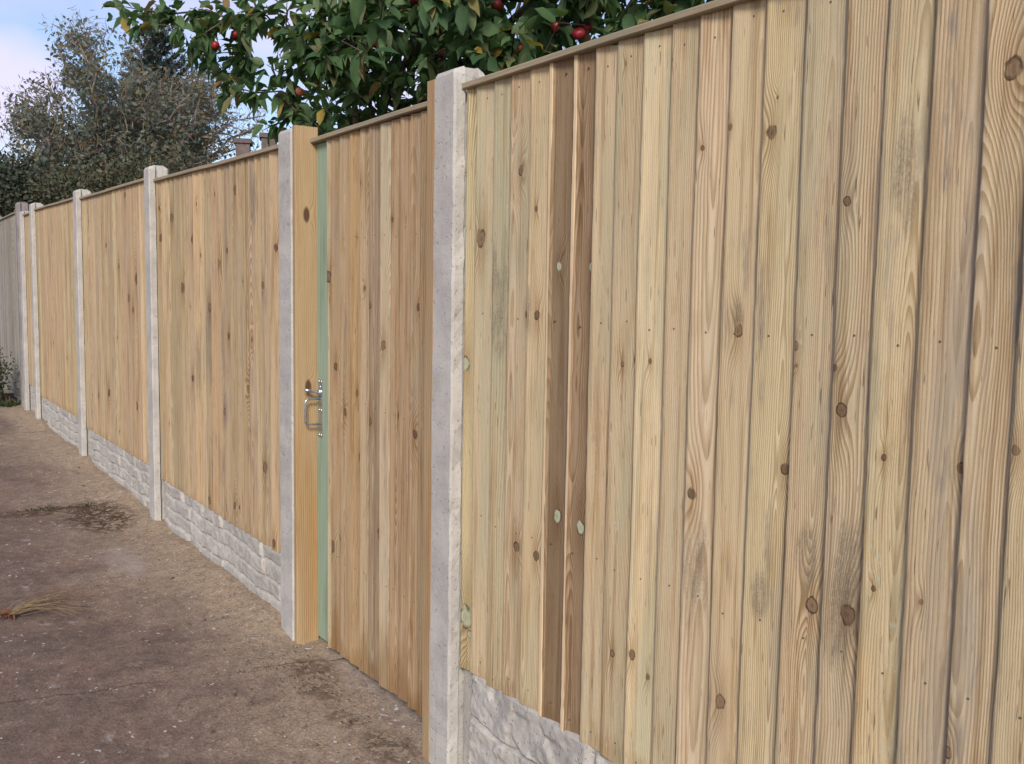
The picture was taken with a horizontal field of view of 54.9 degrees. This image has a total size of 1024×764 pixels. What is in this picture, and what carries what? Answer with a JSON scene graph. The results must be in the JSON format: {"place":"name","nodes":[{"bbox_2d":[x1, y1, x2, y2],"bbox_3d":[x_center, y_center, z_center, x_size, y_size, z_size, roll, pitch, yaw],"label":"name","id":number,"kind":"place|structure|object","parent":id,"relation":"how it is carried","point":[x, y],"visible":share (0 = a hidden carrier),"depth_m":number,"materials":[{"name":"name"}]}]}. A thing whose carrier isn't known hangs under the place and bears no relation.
{"place":"outdoors","nodes":[
{"label":"outdoors","id":0,"kind":"place"},
{"bbox_2d":[0,389,429,763],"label":"dirt path","id":1,"kind":"structure","parent":0,"point":[76,715],"depth_m":3.73,"materials":[{"name":"soil"}]},
{"bbox_2d":[0,393,20,406],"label":"soil bed","id":2,"kind":"object","parent":1,"relation":"on","point":[7,395],"visible":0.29,"depth_m":10.58,"materials":[{"name":"brown soil"}]},
{"bbox_2d":[0,348,18,399],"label":"shrub","id":3,"kind":"object","parent":2,"relation":"on","point":[4,373],"visible":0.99,"depth_m":10.15,"materials":[{"name":"green plant"}]},
{"bbox_2d":[1,361,20,399],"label":"gravel board","id":4,"kind":"object","parent":1,"relation":"on","point":[15,388],"visible":0.43,"depth_m":10.68,"materials":[{"name":"concrete"}]},
{"bbox_2d":[0,212,19,369],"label":"fence panel","id":5,"kind":"object","parent":4,"relation":"on","point":[9,332],"visible":0.81,"depth_m":10.68,"materials":[{"name":"grey wood"}]},
{"bbox_2d":[15,202,28,406],"bbox_3d":[-4.883,-0.699,9.889,0.110,2.174,0.119,-3,6,-34],"label":"concrete post","id":6,"kind":"object","parent":1,"relation":"on","point":[21,206],"visible":0.3,"depth_m":9.81,"materials":[{"name":"grey concrete"}]},
{"bbox_2d":[19,211,31,409],"bbox_3d":[-4.721,-0.619,9.631,0.109,2.072,0.119,-3,6,-34],"label":"concrete post","id":7,"kind":"object","parent":1,"relation":"on","point":[27,397],"visible":0.41,"depth_m":9.57,"materials":[{"name":"grey concrete"}]},
{"bbox_2d":[31,385,34,410],"bbox_3d":[-4.538,0.222,9.437,0.065,0.375,0.545,-3,6,-34],"label":"gravel board","id":8,"kind":"object","parent":1,"relation":"on","point":[33,398],"visible":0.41,"depth_m":9.53,"materials":[{"name":"concrete"}]},
{"bbox_2d":[23,212,33,385],"bbox_3d":[-4.536,-0.769,9.329,0.045,1.647,0.558,-3,6,-34],"label":"fence panel","id":9,"kind":"object","parent":8,"relation":"on","point":[29,301],"visible":0.48,"depth_m":9.45,"materials":[{"name":"brown wood"}]},
{"bbox_2d":[29,203,43,418],"bbox_3d":[-4.348,-0.570,9.079,0.110,2.126,0.119,-3,6,-34],"label":"concrete post","id":10,"kind":"object","parent":1,"relation":"on","point":[35,326],"visible":0.48,"depth_m":9.02,"materials":[{"name":"grey concrete"}]},
{"bbox_2d":[0,396,95,511],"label":"weeds","id":11,"kind":"object","parent":1,"relation":"on","point":[11,402],"visible":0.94,"depth_m":9.92,"materials":[{"name":"green plant"}]},
{"bbox_2d":[42,397,78,447],"bbox_3d":[-3.772,0.380,8.303,0.070,0.358,1.965,-3,6,-34],"label":"gravel board","id":12,"kind":"object","parent":1,"relation":"on","point":[62,423],"visible":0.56,"depth_m":8.26,"materials":[{"name":"concrete"}]},
{"bbox_2d":[34,197,77,417],"bbox_3d":[-3.767,-0.634,8.194,0.045,1.708,1.977,-3,6,-34],"label":"fence panel","id":13,"kind":"object","parent":12,"relation":"on","point":[56,297],"visible":0.82,"depth_m":8.19,"materials":[{"name":"brown wood"}]},
{"bbox_2d":[0,575,128,625],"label":"dry grass tuft","id":14,"kind":"object","parent":1,"relation":"on","point":[13,612],"visible":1,"depth_m":4.11,"materials":[{"name":"beige plant"}]},
{"bbox_2d":[73,189,90,455],"bbox_3d":[-3.183,-0.359,7.359,0.110,2.123,0.120,-3,6,-34],"label":"concrete post","id":15,"kind":"object","parent":1,"relation":"on","point":[84,449],"visible":0.56,"depth_m":7.30,"materials":[{"name":"grey concrete"}]},
{"bbox_2d":[88,429,149,509],"bbox_3d":[-2.605,0.600,6.584,0.066,0.377,1.966,-3,6,-34],"label":"gravel board","id":16,"kind":"object","parent":1,"relation":"on","point":[123,467],"visible":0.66,"depth_m":6.50,"materials":[{"name":"concrete"}]},
{"bbox_2d":[79,178,148,464],"bbox_3d":[-2.602,-0.419,6.474,0.045,1.701,1.979,-3,6,-34],"label":"fence panel","id":17,"kind":"object","parent":16,"relation":"on","point":[113,245],"visible":0.92,"depth_m":6.42,"materials":[{"name":"brown wood"}]},
{"bbox_2d":[144,165,167,520],"bbox_3d":[-2.017,-0.142,5.639,0.110,2.149,0.119,-3,6,-34],"label":"concrete post","id":18,"kind":"object","parent":1,"relation":"on","point":[156,481],"visible":0.51,"depth_m":5.58,"materials":[{"name":"grey concrete"}]},
{"bbox_2d":[4,410,408,759],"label":"leaf litter","id":19,"kind":"object","parent":1,"relation":"on","point":[102,507],"visible":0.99,"depth_m":5.43,"materials":[{"name":"brown plant"}]},
{"bbox_2d":[0,454,426,763],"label":"pebbles","id":20,"kind":"object","parent":1,"relation":"on","point":[234,694],"visible":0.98,"depth_m":3.83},
{"bbox_2d":[164,480,280,612],"bbox_3d":[-1.439,0.809,4.863,0.066,0.363,1.965,-3,6,-34],"label":"gravel board","id":21,"kind":"object","parent":1,"relation":"on","point":[251,563],"visible":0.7,"depth_m":4.71,"materials":[{"name":"concrete"}]},
{"bbox_2d":[153,144,280,552],"bbox_3d":[-1.436,-0.201,4.754,0.045,1.696,1.978,-3,6,-34],"label":"fence panel","id":22,"kind":"object","parent":21,"relation":"on","point":[218,288],"visible":0.95,"depth_m":4.62,"materials":[{"name":"brown wood"}]},
{"bbox_2d":[278,128,294,640],"bbox_3d":[-0.847,0.075,3.911,0.110,2.120,0.138,-3,6,-34],"label":"concrete post","id":23,"kind":"object","parent":1,"relation":"on","point":[285,161],"visible":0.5,"depth_m":3.86,"materials":[{"name":"grey concrete"}]},
{"bbox_2d":[292,125,318,643],"bbox_3d":[-0.801,0.053,3.838,0.095,2.051,0.031,-3,6,-34],"label":"timber gate post","id":24,"kind":"object","parent":1,"relation":"on","point":[305,356],"visible":0.94,"depth_m":3.82,"materials":[{"name":"brown wood"}]},
{"bbox_2d":[422,79,434,760],"bbox_3d":[-0.212,0.158,2.968,0.096,2.068,0.050,-3,6,-34],"label":"timber gate post","id":25,"kind":"object","parent":1,"relation":"on","point":[428,398],"visible":0.35,"depth_m":2.93,"materials":[{"name":"brown wood"}]},
{"bbox_2d":[304,101,426,717],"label":"gate","id":26,"kind":"structure","parent":25,"relation":"attached to","point":[371,230],"depth_m":3.41,"materials":[{"name":"brown wood"}]},
{"bbox_2d":[429,66,484,763],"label":"concrete post","id":27,"kind":"object","parent":1,"relation":"on","point":[446,728],"visible":0.69,"depth_m":2.85,"materials":[{"name":"grey concrete"}]},
{"bbox_2d":[463,669,616,763],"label":"gravel board","id":28,"kind":"object","parent":1,"relation":"on","point":[500,727],"visible":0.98,"depth_m":2.69,"materials":[{"name":"concrete"}]},
{"bbox_2d":[460,0,1023,763],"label":"fence panel","id":29,"kind":"object","parent":28,"relation":"on","point":[742,462],"visible":1,"depth_m":1.92,"materials":[{"name":"brown wood"}]},
{"bbox_2d":[0,0,705,167],"label":"sky","id":30,"kind":"structure","parent":0,"point":[23,50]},
{"label":"garden ground","id":31,"kind":"structure","parent":0,"visible":0},
{"bbox_2d":[0,130,99,216],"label":"evergreen bush","id":32,"kind":"object","parent":31,"relation":"on","point":[9,168],"visible":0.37,"depth_m":11.93,"materials":[{"name":"green plant"}]},
{"bbox_2d":[0,123,224,223],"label":"evergreen bush","id":33,"kind":"object","parent":31,"relation":"on","point":[97,181],"visible":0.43,"depth_m":11.62,"materials":[{"name":"green plant"}]},
{"bbox_2d":[0,5,275,183],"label":"bushy tree","id":34,"kind":"object","parent":31,"relation":"on","point":[93,134],"visible":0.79,"depth_m":13.84,"materials":[{"name":"green plant"}]},
{"bbox_2d":[92,6,219,168],"bbox_3d":[-6.169,-3.330,17.123,2.846,6.223,2.765,-3,6,-34],"label":"spruce tree","id":35,"kind":"object","parent":31,"relation":"on","point":[157,42],"visible":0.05,"depth_m":16.74,"materials":[{"name":"green plant"}]},
{"bbox_2d":[233,132,276,155],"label":"brick house","id":36,"kind":"structure","parent":31,"relation":"on","point":[243,145],"depth_m":13.01,"materials":[{"name":"brown brick"}]},
{"bbox_2d":[101,0,713,146],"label":"apple tree","id":37,"kind":"object","parent":31,"relation":"on","point":[338,53],"visible":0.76,"depth_m":6.06,"materials":[{"name":"green plant"}]}
]}

